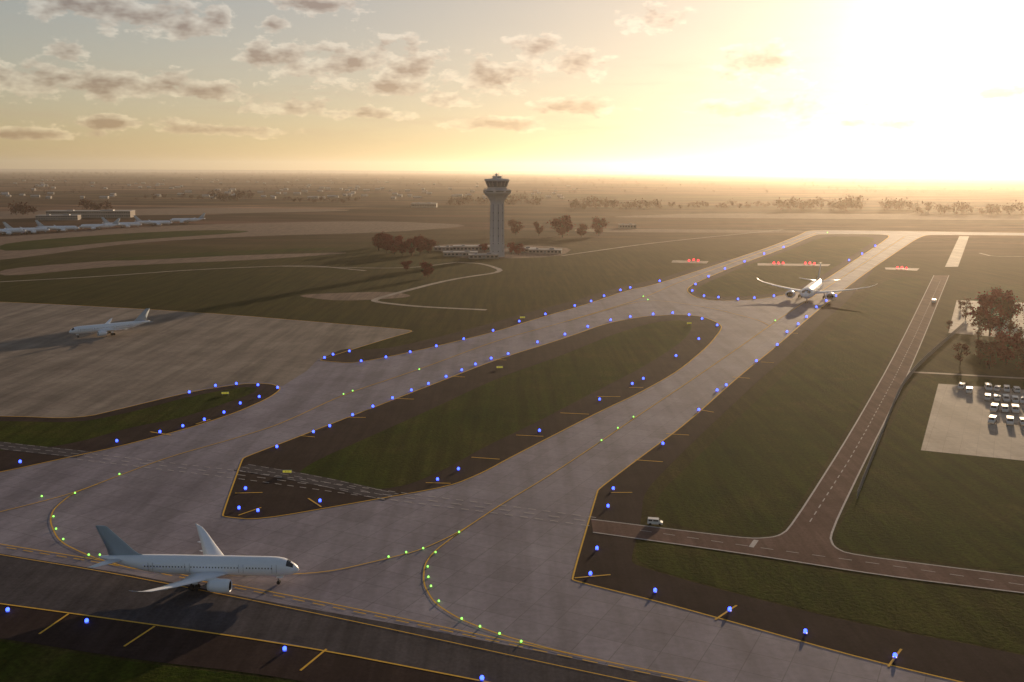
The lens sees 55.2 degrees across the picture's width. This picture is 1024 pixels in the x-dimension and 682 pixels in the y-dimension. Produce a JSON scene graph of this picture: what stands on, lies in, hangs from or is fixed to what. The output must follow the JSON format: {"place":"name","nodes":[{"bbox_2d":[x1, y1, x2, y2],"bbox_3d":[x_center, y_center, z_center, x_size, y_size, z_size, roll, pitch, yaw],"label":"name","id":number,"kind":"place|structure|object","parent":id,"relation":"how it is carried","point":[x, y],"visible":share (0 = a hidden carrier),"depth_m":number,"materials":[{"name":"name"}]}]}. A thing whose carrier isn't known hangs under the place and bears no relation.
{"place":"outdoors","nodes":[
{"label":"outdoors","id":0,"kind":"place"},
{"bbox_2d":[35,215,80,219],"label":"walls","id":1,"kind":"structure","parent":0,"point":[78,217],"depth_m":1720.30,"materials":[{"name":"grey concrete"}]},
{"bbox_2d":[35,214,77,215],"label":"roof","id":2,"kind":"structure","parent":1,"relation":"on","point":[57,215],"depth_m":1719.60,"materials":[{"name":"grey metal"}]},
{"bbox_2d":[36,216,76,218],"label":"windows","id":3,"kind":"structure","parent":1,"relation":"attached to","point":[56,216],"depth_m":1719.21,"materials":[{"name":"black glass"}]},
{"bbox_2d":[49,210,134,210],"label":"roof","id":4,"kind":"structure","parent":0,"point":[91,210],"depth_m":1824.74,"materials":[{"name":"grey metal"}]},
{"bbox_2d":[0,442,398,499],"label":"service road","id":5,"kind":"structure","parent":0,"point":[318,480],"depth_m":292.71,"materials":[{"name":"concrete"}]},
{"bbox_2d":[2,442,396,499],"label":"white road marking","id":6,"kind":"object","parent":5,"relation":"on","point":[240,470],"visible":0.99,"depth_m":291.63,"materials":[{"name":"paint"}]},
{"bbox_2d":[282,470,291,472],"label":"taxiway sign","id":7,"kind":"object","parent":5,"relation":"on","point":[286,471],"visible":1,"depth_m":292.74,"materials":[{"name":"yellow metal"}]},
{"bbox_2d":[78,454,595,525],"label":"white road marking","id":8,"kind":"object","parent":5,"relation":"on","point":[348,489],"visible":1,"depth_m":277.65,"materials":[{"name":"paint"}]},
{"bbox_2d":[0,302,410,417],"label":"apron pavement","id":9,"kind":"structure","parent":0,"point":[51,365],"depth_m":484.25,"materials":[{"name":"concrete"}]},
{"bbox_2d":[69,308,149,337],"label":"airliner","id":10,"kind":"object","parent":9,"relation":"on","point":[107,327],"visible":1,"depth_m":535.30,"materials":[{"name":"white paint"}]},
{"bbox_2d":[1,230,775,309],"bbox_3d":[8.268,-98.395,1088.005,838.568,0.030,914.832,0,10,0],"label":"access path","id":11,"kind":"structure","parent":0,"point":[391,294],"depth_m":831.57,"materials":[{"name":"concrete"}]},
{"bbox_2d":[453,247,489,250],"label":"walls","id":12,"kind":"structure","parent":0,"point":[471,248],"depth_m":1102.19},
{"bbox_2d":[452,244,489,246],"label":"roof","id":13,"kind":"structure","parent":12,"relation":"on","point":[467,245],"depth_m":1110.08,"materials":[{"name":"grey metal"}]},
{"bbox_2d":[453,248,488,249],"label":"windows","id":14,"kind":"structure","parent":12,"relation":"attached to","point":[469,248],"depth_m":1102.04,"materials":[{"name":"black glass"}]},
{"bbox_2d":[483,173,510,256],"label":"air traffic control tower","id":15,"kind":"structure","parent":0,"point":[496,192],"depth_m":1023.08,"materials":[{"name":"concrete"}]},
{"bbox_2d":[485,181,508,186],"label":"cab windows","id":16,"kind":"structure","parent":15,"relation":"in","point":[489,183],"depth_m":1014.92,"materials":[{"name":"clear glass"}]},
{"bbox_2d":[0,230,1023,681],"bbox_3d":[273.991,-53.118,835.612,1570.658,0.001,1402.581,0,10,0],"label":"taxiway pavement","id":17,"kind":"structure","parent":0,"point":[498,570],"depth_m":257.81,"materials":[{"name":"concrete"}]},
{"bbox_2d":[88,524,298,592],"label":"airliner","id":18,"kind":"object","parent":17,"relation":"on","point":[211,563],"visible":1,"depth_m":213.71,"materials":[{"name":"white paint"}]},
{"bbox_2d":[144,563,276,573],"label":"windows and doors","id":19,"kind":"structure","parent":18,"relation":"in","point":[152,563],"depth_m":213.21,"materials":[{"name":"black glass"}]},
{"bbox_2d":[0,553,683,681],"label":"asphalt taxilane","id":20,"kind":"structure","parent":17,"relation":"on","point":[27,582],"depth_m":196.91,"materials":[{"name":"grey asphalt"}]},
{"bbox_2d":[41,232,827,642],"bbox_3d":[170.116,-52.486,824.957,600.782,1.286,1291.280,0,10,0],"label":"green centreline lights","id":21,"kind":"object","parent":17,"relation":"on","point":[405,552],"visible":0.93,"depth_m":230.62,"materials":[{"name":"green glass"}]},
{"bbox_2d":[757,263,874,302],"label":"airliner","id":22,"kind":"object","parent":17,"relation":"on","point":[811,289],"visible":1,"depth_m":695.70,"materials":[{"name":"white paint"}]},
{"bbox_2d":[0,169,1023,681],"bbox_3d":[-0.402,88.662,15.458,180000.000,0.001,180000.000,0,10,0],"label":"ground","id":23,"kind":"structure","parent":0,"point":[280,287],"depth_m":1115.57,"materials":[{"name":"green plant"}]},
{"bbox_2d":[0,229,25,234],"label":"airliner","id":24,"kind":"object","parent":23,"relation":"on","point":[8,231],"visible":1,"depth_m":1335.64,"materials":[{"name":"white paint"}]},
{"bbox_2d":[3,222,49,233],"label":"airliner","id":25,"kind":"object","parent":23,"relation":"on","point":[31,230],"visible":0.92,"depth_m":1360.60,"materials":[{"name":"white paint"}]},
{"bbox_2d":[35,220,78,231],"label":"airliner","id":26,"kind":"object","parent":23,"relation":"on","point":[59,228],"visible":0.98,"depth_m":1405.57,"materials":[{"name":"white paint"}]},
{"bbox_2d":[46,211,134,217],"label":"walls","id":27,"kind":"structure","parent":23,"relation":"on","point":[131,213],"depth_m":1812.49,"materials":[{"name":"grey concrete"}]},
{"bbox_2d":[46,212,129,216],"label":"windows","id":28,"kind":"structure","parent":27,"relation":"attached to","point":[97,215],"depth_m":1813.02,"materials":[{"name":"black glass"}]},
{"bbox_2d":[133,215,171,225],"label":"airliner","id":29,"kind":"object","parent":23,"relation":"on","point":[137,219],"visible":1,"depth_m":1560.46,"materials":[{"name":"white paint"}]},
{"bbox_2d":[170,213,204,222],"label":"airliner","id":30,"kind":"object","parent":23,"relation":"on","point":[186,220],"visible":1,"depth_m":1642.31,"materials":[{"name":"white paint"}]},
{"bbox_2d":[1,178,576,199],"bbox_3d":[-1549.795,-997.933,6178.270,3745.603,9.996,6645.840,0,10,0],"label":"distant town","id":31,"kind":"object","parent":23,"relation":"on","point":[233,189],"visible":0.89,"depth_m":3572.26},
{"bbox_2d":[371,232,388,250],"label":"red maple tree","id":32,"kind":"object","parent":23,"relation":"on","point":[378,239],"visible":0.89,"depth_m":1100.86,"materials":[{"name":"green plant"}]},
{"bbox_2d":[381,235,393,252],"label":"red maple tree","id":33,"kind":"object","parent":23,"relation":"on","point":[383,245],"visible":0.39,"depth_m":1068.23,"materials":[{"name":"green plant"}]},
{"bbox_2d":[381,236,401,254],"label":"red maple tree","id":34,"kind":"object","parent":23,"relation":"on","point":[390,242],"visible":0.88,"depth_m":1051.38,"materials":[{"name":"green plant"}]},
{"bbox_2d":[394,240,410,252],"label":"red maple tree","id":35,"kind":"object","parent":23,"relation":"on","point":[400,245],"visible":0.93,"depth_m":1042.75,"materials":[{"name":"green plant"}]},
{"bbox_2d":[399,260,411,268],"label":"red maple tree","id":36,"kind":"object","parent":23,"relation":"on","point":[405,264],"visible":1,"depth_m":882.55,"materials":[{"name":"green plant"}]},
{"bbox_2d":[403,237,419,255],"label":"red maple tree","id":37,"kind":"object","parent":23,"relation":"on","point":[409,241],"visible":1,"depth_m":1037.92,"materials":[{"name":"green plant"}]},
{"bbox_2d":[413,234,423,244],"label":"red maple tree","id":38,"kind":"object","parent":23,"relation":"on","point":[420,237],"visible":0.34,"depth_m":1121.15,"materials":[{"name":"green plant"}]},
{"bbox_2d":[413,237,427,251],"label":"red maple tree","id":39,"kind":"object","parent":23,"relation":"on","point":[422,247],"visible":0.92,"depth_m":1046.35,"materials":[{"name":"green plant"}]},
{"bbox_2d":[411,202,436,207],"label":"hangar","id":40,"kind":"structure","parent":23,"relation":"on","point":[424,205],"depth_m":2357.12,"materials":[{"name":"grey metal"}]},
{"bbox_2d":[420,261,434,277],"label":"red maple tree","id":41,"kind":"object","parent":23,"relation":"on","point":[427,269],"visible":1,"depth_m":824.18,"materials":[{"name":"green plant"}]},
{"bbox_2d":[421,238,438,252],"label":"red maple tree","id":42,"kind":"object","parent":23,"relation":"on","point":[431,243],"visible":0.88,"depth_m":1070.58,"materials":[{"name":"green plant"}]},
{"bbox_2d":[0,171,1020,192],"bbox_3d":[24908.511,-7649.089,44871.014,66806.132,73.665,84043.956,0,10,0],"label":"distant woodland","id":43,"kind":"object","parent":23,"relation":"on","point":[423,181],"visible":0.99,"depth_m":6948.63,"materials":[{"name":"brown plant"}]},
{"bbox_2d":[0,236,1023,681],"bbox_3d":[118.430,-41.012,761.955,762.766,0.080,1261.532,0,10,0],"label":"grass island","id":44,"kind":"structure","parent":23,"relation":"on","point":[756,466],"depth_m":300.88,"materials":[{"name":"green plant"}]},
{"bbox_2d":[6,245,896,680],"bbox_3d":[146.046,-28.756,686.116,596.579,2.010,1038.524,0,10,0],"label":"blue edge lights","id":45,"kind":"object","parent":44,"relation":"on","point":[538,431],"visible":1,"depth_m":346.17,"materials":[{"name":"blue glass"}]},
{"bbox_2d":[0,234,1023,681],"bbox_3d":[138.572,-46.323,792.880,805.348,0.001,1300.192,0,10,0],"label":"taxiway shoulder","id":46,"kind":"object","parent":23,"relation":"on","point":[924,654],"visible":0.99,"depth_m":273.39},
{"bbox_2d":[0,230,1023,681],"bbox_3d":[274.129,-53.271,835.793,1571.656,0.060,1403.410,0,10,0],"label":"yellow taxiway marking","id":47,"kind":"object","parent":46,"relation":"on","point":[464,528],"visible":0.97,"depth_m":239.46,"materials":[{"name":"paint"}]},
{"bbox_2d":[0,208,1023,299],"bbox_3d":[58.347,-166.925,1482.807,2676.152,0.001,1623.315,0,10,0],"label":"ground","id":48,"kind":"structure","parent":23,"relation":"on","point":[292,228],"depth_m":1475.90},
{"bbox_2d":[79,218,119,229],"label":"airliner","id":49,"kind":"object","parent":48,"relation":"on","point":[100,226],"visible":1,"depth_m":1456.19,"materials":[{"name":"white paint"}]},
{"bbox_2d":[101,217,141,227],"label":"airliner","id":50,"kind":"object","parent":48,"relation":"on","point":[122,224],"visible":0.81,"depth_m":1507.11,"materials":[{"name":"white paint"}]},
{"bbox_2d":[0,230,333,260],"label":"distant grass strip","id":51,"kind":"object","parent":48,"relation":"on","point":[50,243],"depth_m":1188.91,"materials":[{"name":"green plant"}]},
{"bbox_2d":[434,247,452,250],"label":"walls","id":52,"kind":"structure","parent":48,"relation":"on","point":[442,248],"depth_m":1103.26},
{"bbox_2d":[443,253,477,255],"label":"walls","id":53,"kind":"structure","parent":48,"relation":"on","point":[455,254],"depth_m":1035.41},
{"bbox_2d":[443,250,477,252],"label":"roof","id":54,"kind":"structure","parent":53,"relation":"on","point":[465,251],"depth_m":1040.67,"materials":[{"name":"grey metal"}]},
{"bbox_2d":[478,243,487,251],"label":"red maple tree","id":55,"kind":"object","parent":48,"relation":"on","point":[484,246],"visible":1,"depth_m":1092.21,"materials":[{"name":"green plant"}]},
{"bbox_2d":[468,255,497,258],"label":"walls","id":56,"kind":"structure","parent":48,"relation":"on","point":[493,257],"depth_m":1007.34,"materials":[{"name":"grey concrete"}]},
{"bbox_2d":[468,252,498,254],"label":"roof","id":57,"kind":"structure","parent":56,"relation":"on","point":[489,253],"depth_m":1007.68,"materials":[{"name":"grey metal"}]},
{"bbox_2d":[507,242,515,253],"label":"red maple tree","id":58,"kind":"object","parent":48,"relation":"on","point":[510,245],"visible":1,"depth_m":1057.38,"materials":[{"name":"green plant"}]},
{"bbox_2d":[512,243,524,254],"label":"red maple tree","id":59,"kind":"object","parent":48,"relation":"on","point":[519,247],"visible":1,"depth_m":1051.79,"materials":[{"name":"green plant"}]},
{"bbox_2d":[8,189,1023,214],"bbox_3d":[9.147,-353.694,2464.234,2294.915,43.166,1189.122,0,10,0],"label":"distant treeline","id":60,"kind":"object","parent":23,"relation":"on","point":[841,205],"visible":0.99,"depth_m":2337.97,"materials":[{"name":"green plant"}]},
{"bbox_2d":[508,220,523,233],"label":"red maple tree","id":61,"kind":"object","parent":23,"relation":"on","point":[515,227],"visible":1,"depth_m":1378.58,"materials":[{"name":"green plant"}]},
{"bbox_2d":[533,221,544,233],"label":"red maple tree","id":62,"kind":"object","parent":23,"relation":"on","point":[540,230],"visible":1,"depth_m":1354.64,"materials":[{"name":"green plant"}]},
{"bbox_2d":[546,214,575,237],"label":"red maple tree","id":63,"kind":"object","parent":23,"relation":"on","point":[561,229],"visible":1,"depth_m":1328.82,"materials":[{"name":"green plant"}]},
{"bbox_2d":[577,224,588,236],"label":"red maple tree","id":64,"kind":"object","parent":23,"relation":"on","point":[580,232],"visible":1,"depth_m":1332.86,"materials":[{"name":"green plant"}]},
{"bbox_2d":[590,216,608,233],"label":"red maple tree","id":65,"kind":"object","parent":23,"relation":"on","point":[596,226],"visible":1,"depth_m":1360.85,"materials":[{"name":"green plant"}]},
{"bbox_2d":[618,223,635,228],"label":"hangar","id":66,"kind":"structure","parent":23,"relation":"on","point":[627,226],"depth_m":1544.80,"materials":[{"name":"grey metal"}]},
{"bbox_2d":[647,517,662,525],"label":"service van","id":67,"kind":"object","parent":23,"relation":"on","point":[654,520],"visible":1,"depth_m":252.02,"materials":[{"name":"white paint"}]},
{"bbox_2d":[671,236,1023,460],"bbox_3d":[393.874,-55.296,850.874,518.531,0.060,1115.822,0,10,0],"label":"concrete pad","id":68,"kind":"object","parent":23,"relation":"on","point":[958,423],"visible":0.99,"depth_m":366.53,"materials":[{"name":"grey concrete"}]},
{"bbox_2d":[688,259,907,268],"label":"red stop bar lights","id":69,"kind":"object","parent":68,"relation":"on","point":[783,263],"visible":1,"depth_m":963.20,"materials":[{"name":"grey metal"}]},
{"bbox_2d":[958,382,965,389],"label":"parked car","id":70,"kind":"object","parent":68,"relation":"on","point":[961,385],"visible":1,"depth_m":411.28,"materials":[{"name":"white paint"}]},
{"bbox_2d":[966,386,972,393],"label":"parked car","id":71,"kind":"object","parent":68,"relation":"on","point":[969,389],"visible":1,"depth_m":403.17,"materials":[{"name":"white paint"}]},
{"bbox_2d":[984,393,990,399],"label":"parked car","id":72,"kind":"object","parent":68,"relation":"on","point":[987,396],"visible":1,"depth_m":391.38,"materials":[{"name":"white paint"}]},
{"bbox_2d":[984,383,991,390],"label":"parked car","id":73,"kind":"object","parent":68,"relation":"on","point":[987,386],"visible":1,"depth_m":408.83,"materials":[{"name":"white paint"}]},
{"bbox_2d":[988,415,996,423],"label":"parked car","id":74,"kind":"object","parent":68,"relation":"on","point":[992,418],"visible":1,"depth_m":355.58,"materials":[{"name":"white paint"}]},
{"bbox_2d":[990,403,998,411],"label":"parked car","id":75,"kind":"object","parent":68,"relation":"on","point":[994,406],"visible":1,"depth_m":373.01,"materials":[{"name":"white paint"}]},
{"bbox_2d":[993,394,999,401],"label":"parked car","id":76,"kind":"object","parent":68,"relation":"on","point":[996,397],"visible":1,"depth_m":389.44,"materials":[{"name":"white paint"}]},
{"bbox_2d":[994,385,1000,391],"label":"parked car","id":77,"kind":"object","parent":68,"relation":"on","point":[997,387],"visible":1,"depth_m":407.40,"materials":[{"name":"white paint"}]},
{"bbox_2d":[1001,404,1008,412],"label":"parked car","id":78,"kind":"object","parent":68,"relation":"on","point":[1004,407],"visible":1,"depth_m":372.03,"materials":[{"name":"white paint"}]},
{"bbox_2d":[1002,394,1009,401],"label":"parked car","id":79,"kind":"object","parent":68,"relation":"on","point":[1005,397],"visible":1,"depth_m":389.14,"materials":[{"name":"white paint"}]},
{"bbox_2d":[1003,385,1009,391],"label":"parked car","id":80,"kind":"object","parent":68,"relation":"on","point":[1006,388],"visible":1,"depth_m":406.54,"materials":[{"name":"white paint"}]},
{"bbox_2d":[1006,415,1013,424],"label":"parked car","id":81,"kind":"object","parent":68,"relation":"on","point":[1010,420],"visible":1,"depth_m":353.62,"materials":[{"name":"white paint"}]},
{"bbox_2d":[1011,404,1018,413],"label":"parked car","id":82,"kind":"object","parent":68,"relation":"on","point":[1014,408],"visible":1,"depth_m":371.00,"materials":[{"name":"white paint"}]},
{"bbox_2d":[1011,395,1018,403],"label":"parked car","id":83,"kind":"object","parent":68,"relation":"on","point":[1015,399],"visible":1,"depth_m":386.98,"materials":[{"name":"white paint"}]},
{"bbox_2d":[1012,386,1019,392],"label":"parked car","id":84,"kind":"object","parent":68,"relation":"on","point":[1016,388],"visible":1,"depth_m":404.94,"materials":[{"name":"white paint"}]},
{"bbox_2d":[1019,417,1023,424],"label":"parked car","id":85,"kind":"object","parent":68,"relation":"on","point":[1021,420],"visible":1,"depth_m":353.29,"materials":[{"name":"white paint"}]},
{"bbox_2d":[857,322,963,497],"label":"chain link fence","id":86,"kind":"object","parent":23,"relation":"on","point":[926,356],"visible":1,"depth_m":394.28,"materials":[{"name":"grey metal"}]},
{"bbox_2d":[946,320,952,328],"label":"bare autumn tree","id":87,"kind":"object","parent":23,"relation":"on","point":[948,323],"visible":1,"depth_m":560.94,"materials":[{"name":"brown plant"}]},
{"bbox_2d":[951,343,969,365],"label":"bare autumn tree","id":88,"kind":"object","parent":23,"relation":"on","point":[959,357],"visible":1,"depth_m":461.96,"materials":[{"name":"brown plant"}]},
{"bbox_2d":[960,298,972,319],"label":"bare autumn tree","id":89,"kind":"object","parent":23,"relation":"on","point":[966,306],"visible":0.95,"depth_m":605.32,"materials":[{"name":"brown plant"}]},
{"bbox_2d":[967,314,990,338],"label":"bare autumn tree","id":90,"kind":"object","parent":23,"relation":"on","point":[979,324],"visible":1,"depth_m":534.02,"materials":[{"name":"brown plant"}]},
{"bbox_2d":[974,339,990,363],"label":"bare autumn tree","id":91,"kind":"object","parent":23,"relation":"on","point":[980,350],"visible":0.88,"depth_m":464.46,"materials":[{"name":"brown plant"}]},
{"bbox_2d":[962,290,1017,335],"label":"bare autumn tree","id":92,"kind":"object","parent":23,"relation":"on","point":[986,302],"visible":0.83,"depth_m":543.49,"materials":[{"name":"brown plant"}]},
{"bbox_2d":[977,337,1004,368],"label":"bare autumn tree","id":93,"kind":"object","parent":23,"relation":"on","point":[990,352],"visible":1,"depth_m":453.88,"materials":[{"name":"brown plant"}]},
{"bbox_2d":[989,295,1013,331],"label":"bare autumn tree","id":94,"kind":"object","parent":23,"relation":"on","point":[1001,320],"visible":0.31,"depth_m":551.00,"materials":[{"name":"brown plant"}]},
{"bbox_2d":[989,286,1017,307],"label":"bare autumn tree","id":95,"kind":"object","parent":23,"relation":"on","point":[998,292],"visible":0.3,"depth_m":633.58,"materials":[{"name":"brown plant"}]},
{"bbox_2d":[989,328,1022,365],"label":"bare autumn tree","id":96,"kind":"object","parent":23,"relation":"on","point":[1004,352],"visible":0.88,"depth_m":461.71,"materials":[{"name":"brown plant"}]},
{"bbox_2d":[1000,297,1023,337],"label":"bare autumn tree","id":97,"kind":"object","parent":23,"relation":"on","point":[1010,304],"visible":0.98,"depth_m":532.65,"materials":[{"name":"brown plant"}]},
{"bbox_2d":[1009,327,1023,350],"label":"bare autumn tree","id":98,"kind":"object","parent":23,"relation":"on","point":[1018,331],"visible":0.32,"depth_m":486.09,"materials":[{"name":"brown plant"}]},
{"bbox_2d":[1011,338,1023,371],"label":"bare autumn tree","id":99,"kind":"object","parent":23,"relation":"on","point":[1020,350],"visible":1,"depth_m":447.05,"materials":[{"name":"brown plant"}]},
{"bbox_2d":[0,0,1023,173],"label":"sky","id":100,"kind":"structure","parent":0,"point":[797,86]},
{"bbox_2d":[529,250,561,253],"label":"walls","id":101,"kind":"structure","parent":0,"point":[539,252],"depth_m":1073.74,"materials":[{"name":"grey concrete"}]},
{"bbox_2d":[528,248,561,249],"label":"roof","id":102,"kind":"structure","parent":101,"relation":"on","point":[543,249],"depth_m":1074.79,"materials":[{"name":"grey metal"}]},
{"bbox_2d":[591,275,1023,591],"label":"service road","id":103,"kind":"structure","parent":0,"point":[805,539],"depth_m":249.06,"materials":[{"name":"grey asphalt"}]},
{"bbox_2d":[591,275,1023,592],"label":"road edge line","id":104,"kind":"object","parent":103,"relation":"on","point":[800,511],"visible":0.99,"depth_m":252.60,"materials":[{"name":"white paint"}]},
{"bbox_2d":[641,280,1022,584],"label":"road centre line","id":105,"kind":"object","parent":103,"relation":"on","point":[753,543],"visible":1,"depth_m":245.74,"materials":[{"name":"white paint"}]}
]}

